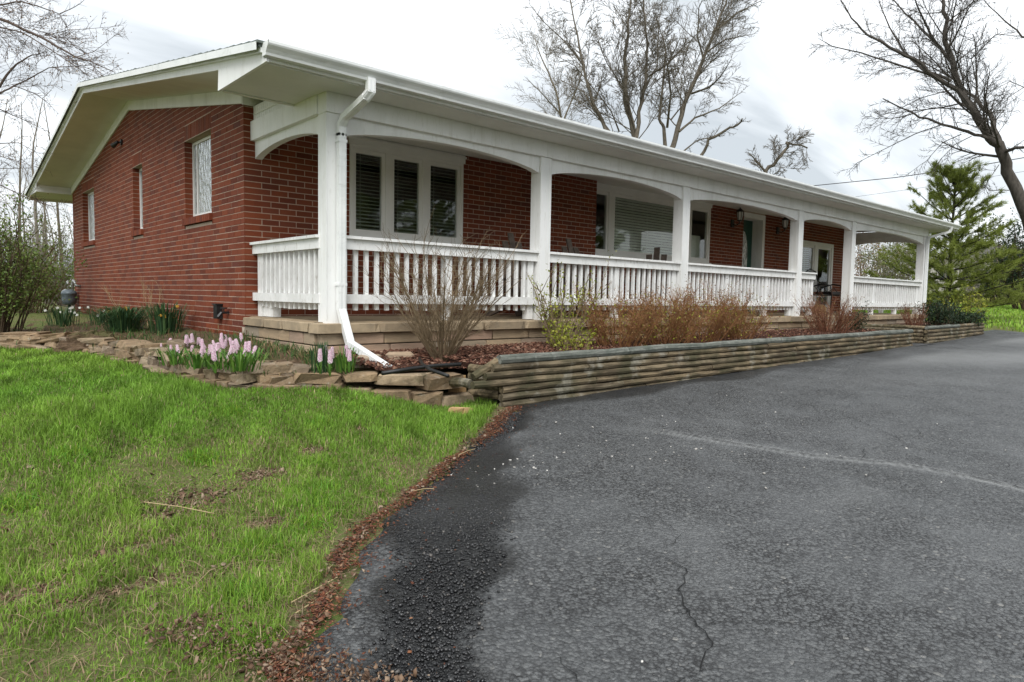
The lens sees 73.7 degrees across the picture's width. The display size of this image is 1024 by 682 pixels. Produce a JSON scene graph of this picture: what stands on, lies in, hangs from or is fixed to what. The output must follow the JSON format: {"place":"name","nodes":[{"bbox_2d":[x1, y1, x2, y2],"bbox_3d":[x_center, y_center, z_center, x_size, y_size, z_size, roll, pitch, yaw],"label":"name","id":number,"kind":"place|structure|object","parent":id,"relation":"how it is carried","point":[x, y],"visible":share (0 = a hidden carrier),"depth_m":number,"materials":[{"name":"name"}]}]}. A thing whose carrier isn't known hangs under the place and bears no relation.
{"place":"outdoors","nodes":[
{"label":"outdoors","id":0,"kind":"place"},
{"bbox_2d":[362,411,523,681],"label":"wet gravel","id":1,"kind":"structure","parent":0,"point":[433,638],"depth_m":2.60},
{"bbox_2d":[0,289,1023,681],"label":"ground","id":2,"kind":"structure","parent":0,"point":[348,579],"depth_m":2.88,"materials":[{"name":"green plant"}]},
{"bbox_2d":[0,88,15,214],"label":"woodland tree","id":3,"kind":"object","parent":2,"relation":"on","point":[5,171],"visible":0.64,"depth_m":30.60,"materials":[{"name":"brown plant"}]},
{"bbox_2d":[0,79,29,216],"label":"woodland tree","id":4,"kind":"object","parent":2,"relation":"on","point":[8,124],"visible":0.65,"depth_m":26.08,"materials":[{"name":"brown plant"}]},
{"bbox_2d":[0,164,35,241],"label":"woodland tree","id":5,"kind":"object","parent":2,"relation":"on","point":[27,172],"visible":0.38,"depth_m":33.41,"materials":[{"name":"brown plant"}]},
{"bbox_2d":[3,159,38,233],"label":"woodland tree","id":6,"kind":"object","parent":2,"relation":"on","point":[22,190],"visible":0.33,"depth_m":45.20,"materials":[{"name":"brown plant"}]},
{"bbox_2d":[0,78,42,273],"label":"woodland tree","id":7,"kind":"object","parent":2,"relation":"on","point":[19,208],"visible":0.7,"depth_m":23.39,"materials":[{"name":"brown plant"}]},
{"bbox_2d":[0,202,64,298],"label":"thicket bush","id":8,"kind":"object","parent":2,"relation":"on","point":[42,234],"visible":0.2,"depth_m":22.12,"materials":[{"name":"green plant"}]},
{"bbox_2d":[6,82,58,300],"bbox_3d":[-15.240,-4.604,21.484,1.889,7.199,1.651,0,4,-11],"label":"woodland tree","id":9,"kind":"object","parent":2,"relation":"on","point":[35,205],"visible":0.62,"depth_m":21.50,"materials":[{"name":"brown plant"}]},
{"bbox_2d":[0,205,73,300],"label":"thicket bush","id":10,"kind":"object","parent":2,"relation":"on","point":[65,256],"visible":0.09,"depth_m":25.33,"materials":[{"name":"green plant"}]},
{"bbox_2d":[31,156,50,289],"bbox_3d":[-25.969,-6.516,37.679,2.225,8.479,1.944,3,4,25],"label":"woodland tree","id":11,"kind":"object","parent":2,"relation":"on","point":[45,218],"visible":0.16,"depth_m":37.65,"materials":[{"name":"brown plant"}]},
{"bbox_2d":[8,234,74,306],"bbox_3d":[-12.269,-2.037,18.957,2.675,2.278,2.810,1,4,3],"label":"thicket bush","id":12,"kind":"object","parent":2,"relation":"on","point":[57,294],"visible":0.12,"depth_m":18.56,"materials":[{"name":"green plant"}]},
{"bbox_2d":[0,232,87,312],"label":"leafy bush","id":13,"kind":"object","parent":2,"relation":"on","point":[55,290],"visible":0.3,"depth_m":13.18,"materials":[{"name":"green plant"}]},
{"bbox_2d":[25,75,65,288],"bbox_3d":[-17.176,-5.368,25.073,1.357,8.258,2.462,-1,4,-23],"label":"woodland tree","id":14,"kind":"object","parent":2,"relation":"on","point":[58,219],"visible":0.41,"depth_m":25.42,"materials":[{"name":"brown plant"}]},
{"bbox_2d":[0,0,131,219],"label":"bare tree","id":15,"kind":"object","parent":2,"relation":"on","point":[49,34],"visible":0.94,"depth_m":11.99,"materials":[{"name":"grey plant"}]},
{"bbox_2d":[52,330,127,352],"bbox_3d":[-4.700,0.019,7.694,0.906,0.292,0.648,-2,5,-42],"label":"dirt mound","id":16,"kind":"object","parent":2,"relation":"on","point":[76,345],"visible":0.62,"depth_m":7.46,"materials":[{"name":"soil"}]},
{"bbox_2d":[7,313,343,378],"bbox_3d":[-6.740,-0.163,10.013,2.608,0.264,13.518,-2,5,-42],"label":"flower bed","id":17,"kind":"object","parent":2,"relation":"on","point":[180,336],"visible":0.2,"depth_m":8.26,"materials":[{"name":"soil"}]},
{"bbox_2d":[0,184,72,332],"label":"leafy bush","id":18,"kind":"object","parent":17,"relation":"on","point":[9,291],"visible":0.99,"depth_m":8.91,"materials":[{"name":"green plant"}]},
{"bbox_2d":[42,306,80,326],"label":"daffodil clump","id":19,"kind":"object","parent":17,"relation":"on","point":[61,318],"visible":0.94,"depth_m":10.39,"materials":[{"name":"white plant"}]},
{"bbox_2d":[77,306,117,325],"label":"daffodil clump","id":20,"kind":"object","parent":17,"relation":"on","point":[95,319],"visible":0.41,"depth_m":10.63,"materials":[{"name":"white plant"}]},
{"bbox_2d":[82,305,155,331],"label":"daffodil clump","id":21,"kind":"object","parent":17,"relation":"on","point":[123,318],"visible":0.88,"depth_m":9.09,"materials":[{"name":"green plant"}]},
{"bbox_2d":[90,278,163,325],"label":"dead stems","id":22,"kind":"object","parent":17,"relation":"on","point":[143,295],"visible":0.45,"depth_m":9.85,"materials":[{"name":"plant"}]},
{"bbox_2d":[133,300,194,333],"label":"daffodil clump","id":23,"kind":"object","parent":17,"relation":"on","point":[166,319],"visible":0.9,"depth_m":8.62,"materials":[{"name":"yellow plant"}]},
{"bbox_2d":[10,310,350,376],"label":"bed weeds","id":24,"kind":"object","parent":17,"relation":"on","point":[301,354],"visible":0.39,"depth_m":6.91,"materials":[{"name":"green plant"}]},
{"bbox_2d":[206,347,219,372],"bbox_3d":[-2.228,0.143,5.068,0.165,0.196,0.068,0,4,-9],"label":"hyacinth","id":25,"kind":"object","parent":17,"relation":"on","point":[213,355],"visible":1,"depth_m":5.08,"materials":[{"name":"pink plant"}]},
{"bbox_2d":[193,349,246,369],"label":"hyacinth leaves","id":26,"kind":"object","parent":17,"relation":"on","point":[217,360],"visible":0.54,"depth_m":5.43,"materials":[{"name":"green plant"}]},
{"bbox_2d":[219,337,225,354],"bbox_3d":[-2.636,0.064,6.188,0.185,0.196,0.077,1,4,5],"label":"hyacinth","id":27,"kind":"object","parent":17,"relation":"on","point":[222,345],"visible":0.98,"depth_m":6.19,"materials":[{"name":"pink plant"}]},
{"bbox_2d":[247,341,250,354],"bbox_3d":[-2.293,0.092,5.908,0.146,0.186,0.071,0,4,-20],"label":"hyacinth","id":28,"kind":"object","parent":17,"relation":"on","point":[249,347],"visible":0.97,"depth_m":5.92,"materials":[{"name":"pink plant"}]},
{"bbox_2d":[155,345,199,365],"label":"hyacinth leaves","id":29,"kind":"object","parent":2,"relation":"on","point":[172,358],"visible":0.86,"depth_m":5.70,"materials":[{"name":"green plant"}]},
{"bbox_2d":[0,423,369,628],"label":"soil crumbs","id":30,"kind":"object","parent":2,"relation":"on","point":[186,501],"visible":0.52,"depth_m":3.18,"materials":[{"name":"brown soil"}]},
{"bbox_2d":[0,410,467,681],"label":"fallen leaves","id":31,"kind":"object","parent":2,"relation":"on","point":[103,551],"visible":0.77,"depth_m":3.12,"materials":[{"name":"brown plant"}]},
{"bbox_2d":[0,331,473,406],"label":"stone wall","id":32,"kind":"structure","parent":2,"relation":"on","point":[428,385],"depth_m":5.78,"materials":[{"name":"beige stone"}]},
{"bbox_2d":[170,348,220,369],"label":"hyacinth leaves","id":33,"kind":"object","parent":32,"relation":"on","point":[197,360],"visible":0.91,"depth_m":5.45,"materials":[{"name":"green plant"}]},
{"bbox_2d":[216,347,268,371],"bbox_3d":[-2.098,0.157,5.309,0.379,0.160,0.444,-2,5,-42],"label":"hyacinth leaves","id":34,"kind":"object","parent":32,"relation":"on","point":[241,364],"visible":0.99,"depth_m":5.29,"materials":[{"name":"green plant"}]},
{"bbox_2d":[316,349,322,373],"bbox_3d":[-1.561,0.159,5.495,0.070,0.209,0.166,0,4,-17],"label":"hyacinth","id":35,"kind":"object","parent":32,"relation":"on","point":[320,359],"visible":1,"depth_m":5.48,"materials":[{"name":"pink plant"}]},
{"bbox_2d":[308,340,332,373],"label":"spring bulb leaves","id":36,"kind":"object","parent":32,"relation":"on","point":[324,357],"visible":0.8,"depth_m":5.70,"materials":[{"name":"green plant"}]},
{"bbox_2d":[325,349,332,375],"bbox_3d":[-1.450,0.168,5.369,0.071,0.213,0.169,-2,5,-38],"label":"hyacinth","id":37,"kind":"object","parent":32,"relation":"on","point":[330,358],"visible":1,"depth_m":5.35,"materials":[{"name":"pink plant"}]},
{"bbox_2d":[327,345,364,372],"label":"spring bulb leaves","id":38,"kind":"object","parent":32,"relation":"on","point":[340,363],"visible":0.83,"depth_m":5.82,"materials":[{"name":"green plant"}]},
{"bbox_2d":[344,349,353,372],"bbox_3d":[-1.333,0.162,5.607,0.176,0.197,0.072,-2,5,-42],"label":"hyacinth","id":39,"kind":"object","parent":32,"relation":"on","point":[349,357],"visible":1,"depth_m":5.61,"materials":[{"name":"pink plant"}]},
{"bbox_2d":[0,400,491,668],"bbox_3d":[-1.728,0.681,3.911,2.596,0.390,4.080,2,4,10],"label":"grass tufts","id":40,"kind":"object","parent":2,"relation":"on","point":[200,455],"visible":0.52,"depth_m":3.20,"materials":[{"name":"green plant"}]},
{"bbox_2d":[0,385,502,681],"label":"lawn thatch","id":41,"kind":"object","parent":2,"relation":"on","point":[149,613],"visible":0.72,"depth_m":2.90,"materials":[{"name":"green plant"}]},
{"bbox_2d":[144,502,214,513],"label":"straw stem","id":42,"kind":"object","parent":41,"relation":"on","point":[179,506],"visible":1,"depth_m":3.26,"materials":[{"name":"beige plant"}]},
{"bbox_2d":[128,602,438,681],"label":"fallen leaves","id":43,"kind":"object","parent":2,"relation":"on","point":[366,674],"visible":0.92,"depth_m":2.12,"materials":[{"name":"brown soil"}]},
{"bbox_2d":[291,577,337,602],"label":"straw stem","id":44,"kind":"object","parent":2,"relation":"on","point":[313,590],"visible":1,"depth_m":2.54,"materials":[{"name":"beige plant"}]},
{"bbox_2d":[255,404,544,681],"bbox_3d":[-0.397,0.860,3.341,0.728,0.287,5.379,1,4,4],"label":"edge debris","id":45,"kind":"object","parent":2,"relation":"on","point":[322,596],"visible":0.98,"depth_m":2.76,"materials":[{"name":"brown plant"}]},
{"bbox_2d":[448,407,472,413],"bbox_3d":[-0.420,0.568,5.570,0.164,0.089,0.246,2,4,15],"label":"flat stone","id":46,"kind":"object","parent":2,"relation":"on","point":[454,409],"visible":0.62,"depth_m":5.46,"materials":[{"name":"beige stone"}]},
{"bbox_2d":[24,39,960,386],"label":"brick house","id":47,"kind":"structure","parent":2,"relation":"on","point":[262,189],"depth_m":9.04,"materials":[{"name":"red brick"}]},
{"bbox_2d":[61,280,80,310],"bbox_3d":[-9.521,-0.851,14.690,0.326,0.946,0.678,-2,5,-42],"label":"gas meter","id":48,"kind":"object","parent":47,"relation":"attached to","point":[71,294],"visible":0.88,"depth_m":14.53,"materials":[{"name":"grey metal"}]},
{"bbox_2d":[81,191,94,246],"bbox_3d":[-8.458,-2.467,13.776,0.228,1.098,1.152,-2,5,-42],"label":"window","id":49,"kind":"structure","parent":47,"relation":"in","point":[91,242],"depth_m":14.01,"materials":[{"name":"white glass"}]},
{"bbox_2d":[110,139,122,147],"bbox_3d":[-6.654,-3.330,11.514,0.214,0.148,0.120,2,4,21],"label":"floodlight","id":50,"kind":"object","parent":47,"relation":"attached to","point":[114,144],"visible":1,"depth_m":11.49,"materials":[{"name":"black metal"}]},
{"bbox_2d":[131,168,143,236],"bbox_3d":[-5.916,-2.238,10.947,0.228,1.098,0.632,-2,5,-42],"label":"window","id":51,"kind":"structure","parent":47,"relation":"in","point":[139,232],"depth_m":11.13,"materials":[{"name":"white glass"}]},
{"bbox_2d":[182,135,212,225],"bbox_3d":[-3.959,-2.061,8.767,0.228,1.098,1.082,-2,5,-42],"label":"window","id":52,"kind":"structure","parent":47,"relation":"in","point":[201,149],"depth_m":8.90,"materials":[{"name":"white glass"}]},
{"bbox_2d":[212,304,222,318],"bbox_3d":[-3.539,-0.359,8.198,0.084,0.180,0.140,-2,5,-42],"label":"outlet box","id":53,"kind":"object","parent":47,"relation":"attached to","point":[217,310],"visible":1,"depth_m":8.16,"materials":[{"name":"black plastic"}]},
{"bbox_2d":[217,308,229,317],"bbox_3d":[-3.379,-0.332,7.980,0.141,0.118,0.080,-2,5,-42],"label":"garden tap","id":54,"kind":"object","parent":47,"relation":"attached to","point":[223,312],"visible":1,"depth_m":7.97,"materials":[{"name":"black metal"}]},
{"bbox_2d":[347,136,466,244],"bbox_3d":[-1.366,-1.929,9.018,1.830,1.270,0.148,-2,5,-42],"label":"window","id":55,"kind":"structure","parent":47,"relation":"in","point":[388,151],"depth_m":8.97,"materials":[{"name":"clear glass"}]},
{"bbox_2d":[485,233,571,317],"bbox_3d":[0.188,-0.868,9.026,0.799,1.150,0.978,-2,5,-42],"label":"adirondack chair","id":56,"kind":"object","parent":47,"relation":"on","point":[512,242],"visible":0.16,"depth_m":9.08,"materials":[{"name":"grey wood"}]},
{"bbox_2d":[549,239,625,316],"bbox_3d":[1.037,-0.903,9.786,0.799,1.150,0.978,-2,5,-42],"label":"adirondack chair","id":57,"kind":"object","parent":47,"relation":"on","point":[572,249],"visible":0.17,"depth_m":9.88,"materials":[{"name":"grey wood"}]},
{"bbox_2d":[624,247,666,315],"bbox_3d":[2.292,-0.967,11.089,0.799,1.150,0.978,2,4,20],"label":"adirondack chair","id":58,"kind":"object","parent":47,"relation":"on","point":[657,254],"visible":0.18,"depth_m":11.27,"materials":[{"name":"grey wood"}]},
{"bbox_2d":[595,183,712,263],"bbox_3d":[2.664,-2.144,12.858,3.735,1.255,0.200,-2,5,-42],"label":"window","id":59,"kind":"structure","parent":47,"relation":"in","point":[610,192],"depth_m":12.60,"materials":[{"name":"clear glass"}]},
{"bbox_2d":[730,208,743,227],"bbox_3d":[4.791,-2.634,14.482,0.170,0.425,0.264,-2,5,-42],"label":"wall lantern","id":60,"kind":"object","parent":47,"relation":"attached to","point":[739,213],"depth_m":14.42,"materials":[{"name":"black metal"}]},
{"bbox_2d":[740,220,752,310],"bbox_3d":[5.200,-1.703,15.442,0.760,2.055,0.068,-2,5,-42],"label":"door","id":61,"kind":"structure","parent":47,"relation":"in","point":[747,230],"depth_m":15.51,"materials":[{"name":"wood"}]},
{"bbox_2d":[776,217,788,233],"bbox_3d":[6.281,-2.696,15.815,0.170,0.425,0.264,-2,5,-42],"label":"wall lantern","id":62,"kind":"object","parent":47,"relation":"attached to","point":[785,221],"depth_m":15.76,"materials":[{"name":"black metal"}]},
{"bbox_2d":[800,240,833,311],"bbox_3d":[7.634,-1.628,17.383,2.040,1.765,0.158,-2,5,-42],"label":"patio door","id":63,"kind":"structure","parent":47,"relation":"in","point":[815,246],"depth_m":17.39,"materials":[{"name":"clear glass"}]},
{"bbox_2d":[806,268,840,309],"bbox_3d":[7.335,-1.186,16.105,0.631,1.056,0.668,-2,5,-42],"label":"metal chair","id":64,"kind":"object","parent":47,"relation":"on","point":[830,293],"visible":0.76,"depth_m":15.97,"materials":[{"name":"black metal"}]},
{"bbox_2d":[494,7,600,124],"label":"bare tree","id":65,"kind":"object","parent":2,"relation":"on","point":[558,97],"visible":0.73,"depth_m":44.01,"materials":[{"name":"grey plant"}]},
{"bbox_2d":[523,0,706,138],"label":"bare tree","id":66,"kind":"object","parent":2,"relation":"on","point":[626,95],"visible":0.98,"depth_m":29.23,"materials":[{"name":"grey plant"}]},
{"bbox_2d":[637,0,764,155],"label":"bare tree","id":67,"kind":"object","parent":2,"relation":"on","point":[718,27],"visible":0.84,"depth_m":30.97,"materials":[{"name":"grey plant"}]},
{"bbox_2d":[745,125,813,177],"bbox_3d":[12.779,-6.147,32.863,3.305,8.560,2.053,2,4,9],"label":"bare tree","id":68,"kind":"object","parent":2,"relation":"on","point":[778,156],"visible":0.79,"depth_m":32.77,"materials":[{"name":"grey plant"}]},
{"bbox_2d":[854,232,911,276],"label":"thicket bush","id":69,"kind":"object","parent":2,"relation":"on","point":[861,264],"visible":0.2,"depth_m":39.42,"materials":[{"name":"green plant"}]},
{"bbox_2d":[855,242,916,279],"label":"thicket bush","id":70,"kind":"object","parent":2,"relation":"on","point":[894,274],"visible":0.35,"depth_m":35.50,"materials":[{"name":"green plant"}]},
{"bbox_2d":[873,211,947,279],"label":"thicket bush","id":71,"kind":"object","parent":2,"relation":"on","point":[900,254],"visible":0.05,"depth_m":43.14,"materials":[{"name":"green plant"}]},
{"bbox_2d":[806,0,1023,229],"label":"bare tree","id":72,"kind":"object","parent":2,"relation":"on","point":[991,136],"visible":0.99,"depth_m":19.41,"materials":[{"name":"grey plant"}]},
{"bbox_2d":[863,320,983,343],"bbox_3d":[9.014,-0.222,14.921,4.310,0.373,1.446,-2,5,-42],"label":"log planter","id":73,"kind":"object","parent":2,"relation":"on","point":[934,334],"visible":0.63,"depth_m":13.59,"materials":[{"name":"brown wood"}]},
{"bbox_2d":[900,322,954,325],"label":"planter soil","id":74,"kind":"structure","parent":73,"relation":"in","point":[923,324],"depth_m":15.71,"materials":[{"name":"brown soil"}]},
{"bbox_2d":[897,302,929,325],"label":"dry shrub","id":75,"kind":"object","parent":74,"relation":"on","point":[905,319],"visible":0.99,"depth_m":14.31,"materials":[{"name":"brown plant"}]},
{"bbox_2d":[914,295,958,325],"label":"dark shrub","id":76,"kind":"object","parent":74,"relation":"on","point":[937,316],"visible":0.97,"depth_m":14.88,"materials":[{"name":"green plant"}]},
{"bbox_2d":[938,306,991,326],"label":"dark shrub","id":77,"kind":"object","parent":74,"relation":"on","point":[962,317],"visible":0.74,"depth_m":15.43,"materials":[{"name":"green plant"}]},
{"bbox_2d":[852,296,1023,331],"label":"lawn grass","id":78,"kind":"structure","parent":2,"relation":"on","point":[1009,312],"depth_m":22.95,"materials":[{"name":"green plant"}]},
{"bbox_2d":[862,159,1023,309],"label":"pine tree","id":79,"kind":"object","parent":2,"relation":"on","point":[961,180],"visible":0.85,"depth_m":20.87,"materials":[{"name":"green plant"}]},
{"bbox_2d":[942,285,993,318],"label":"yellow shrub","id":80,"kind":"object","parent":2,"relation":"on","point":[969,307],"visible":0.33,"depth_m":16.66,"materials":[{"name":"green plant"}]},
{"bbox_2d":[929,245,1007,290],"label":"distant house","id":81,"kind":"structure","parent":2,"relation":"on","point":[933,271],"depth_m":60.34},
{"bbox_2d":[960,280,1003,296],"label":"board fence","id":82,"kind":"object","parent":2,"relation":"on","point":[976,290],"visible":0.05,"depth_m":41.20,"materials":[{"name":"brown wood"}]},
{"bbox_2d":[947,224,1018,280],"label":"thicket bush","id":83,"kind":"object","parent":2,"relation":"on","point":[981,253],"visible":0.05,"depth_m":45.47,"materials":[{"name":"green plant"}]},
{"bbox_2d":[975,259,1023,302],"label":"thicket bush","id":84,"kind":"object","parent":2,"relation":"on","point":[986,287],"visible":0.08,"depth_m":32.93,"materials":[{"name":"green plant"}]},
{"bbox_2d":[979,208,1023,310],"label":"thicket bush","id":85,"kind":"object","parent":2,"relation":"on","point":[1015,240],"visible":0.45,"depth_m":26.88,"materials":[{"name":"green plant"}]},
{"bbox_2d":[0,0,1023,286],"label":"sky","id":86,"kind":"structure","parent":0,"point":[453,44],"materials":[{"name":"white"}]},
{"bbox_2d":[301,330,1023,681],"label":"driveway","id":87,"kind":"structure","parent":0,"point":[897,562],"depth_m":3.27,"materials":[{"name":"grey asphalt"}]},
{"bbox_2d":[232,406,515,681],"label":"edge leaves","id":88,"kind":"object","parent":87,"relation":"on","point":[329,596],"visible":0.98,"depth_m":2.77,"materials":[{"name":"brown plant"}]},
{"bbox_2d":[449,326,913,407],"bbox_3d":[3.056,0.144,9.647,10.394,0.520,1.469,-2,5,-42],"label":"log planter","id":89,"kind":"object","parent":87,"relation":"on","point":[563,372],"visible":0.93,"depth_m":7.17,"materials":[{"name":"brown wood"}]},
{"bbox_2d":[334,327,879,370],"bbox_3d":[2.836,-0.003,9.610,11.030,0.190,1.430,-2,5,-42],"label":"mulch bed","id":90,"kind":"object","parent":89,"relation":"in","point":[452,360],"visible":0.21,"depth_m":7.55,"materials":[{"name":"brown wood"}]},
{"bbox_2d":[355,354,380,368],"bbox_3d":[-1.308,0.190,6.244,0.177,0.138,0.247,3,4,32],"label":"sandstone block","id":91,"kind":"object","parent":90,"relation":"on","point":[362,366],"depth_m":6.15,"materials":[{"name":"beige stone"}]},
{"bbox_2d":[385,351,414,360],"bbox_3d":[-1.057,0.164,6.446,0.273,0.140,0.187,-1,4,-30],"label":"sandstone block","id":92,"kind":"object","parent":90,"relation":"on","point":[410,354],"depth_m":6.37,"materials":[{"name":"beige stone"}]},
{"bbox_2d":[381,362,460,374],"bbox_3d":[-0.742,0.224,5.593,0.744,0.069,0.088,-2,5,-38],"label":"drain pipe","id":93,"kind":"object","parent":90,"relation":"on","point":[399,370],"visible":1,"depth_m":5.56,"materials":[{"name":"black plastic"}]},
{"bbox_2d":[418,357,449,377],"bbox_3d":[-0.722,0.208,5.809,0.113,0.050,1.380,0,4,-17],"label":"drain hose","id":94,"kind":"object","parent":90,"relation":"on","point":[428,368],"visible":0.93,"depth_m":5.37,"materials":[{"name":"black plastic"}]},
{"bbox_2d":[356,205,522,361],"bbox_3d":[-0.573,-0.540,6.427,1.824,1.487,1.670,-2,5,-42],"label":"bare shrub","id":95,"kind":"object","parent":90,"relation":"on","point":[441,334],"visible":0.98,"depth_m":6.42,"materials":[{"name":"brown plant"}]},
{"bbox_2d":[526,250,612,348],"bbox_3d":[0.583,-0.466,7.784,1.073,1.185,0.881,2,4,18],"label":"budding shrub","id":96,"kind":"object","parent":90,"relation":"on","point":[552,312],"visible":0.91,"depth_m":7.74,"materials":[{"name":"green plant"}]},
{"bbox_2d":[544,316,596,350],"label":"budding shrub","id":97,"kind":"object","parent":90,"relation":"on","point":[564,338],"visible":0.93,"depth_m":7.43,"materials":[{"name":"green plant"}]},
{"bbox_2d":[551,284,688,347],"bbox_3d":[1.281,-0.252,8.102,1.879,0.954,1.508,-2,5,-42],"label":"rusty shrub","id":98,"kind":"object","parent":90,"relation":"on","point":[602,334],"visible":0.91,"depth_m":7.95,"materials":[{"name":"orange plant"}]},
{"bbox_2d":[608,279,725,344],"bbox_3d":[1.907,-0.326,8.614,1.515,0.899,1.704,2,4,14],"label":"rusty shrub","id":99,"kind":"object","parent":90,"relation":"on","point":[676,315],"visible":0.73,"depth_m":8.38,"materials":[{"name":"orange plant"}]},
{"bbox_2d":[641,275,769,342],"bbox_3d":[2.683,-0.367,9.287,2.035,1.132,1.485,-2,5,-42],"label":"rusty shrub","id":100,"kind":"object","parent":90,"relation":"on","point":[722,320],"visible":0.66,"depth_m":9.02,"materials":[{"name":"orange plant"}]},
{"bbox_2d":[702,285,804,339],"bbox_3d":[3.306,-0.348,9.876,1.635,1.005,1.941,4,5,38],"label":"rusty shrub","id":101,"kind":"object","parent":90,"relation":"on","point":[737,333],"visible":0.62,"depth_m":9.73,"materials":[{"name":"orange plant"}]},
{"bbox_2d":[790,284,882,332],"bbox_3d":[5.587,-0.584,12.018,1.314,0.932,1.309,1,4,-3],"label":"red shrub","id":102,"kind":"object","parent":90,"relation":"on","point":[825,322],"visible":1,"depth_m":11.92,"materials":[{"name":"orange plant"}]},
{"bbox_2d":[833,300,871,330],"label":"green shrub","id":103,"kind":"object","parent":90,"relation":"on","point":[859,323],"visible":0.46,"depth_m":12.71,"materials":[{"name":"green plant"}]},
{"bbox_2d":[451,392,1004,662],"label":"pebbles","id":104,"kind":"object","parent":87,"relation":"on","point":[642,661],"visible":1,"depth_m":4.43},
{"bbox_2d":[814,157,1023,185],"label":"overhead wire","id":105,"kind":"object","parent":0,"point":[901,176],"visible":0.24,"depth_m":24.09,"materials":[{"name":"black plastic"}]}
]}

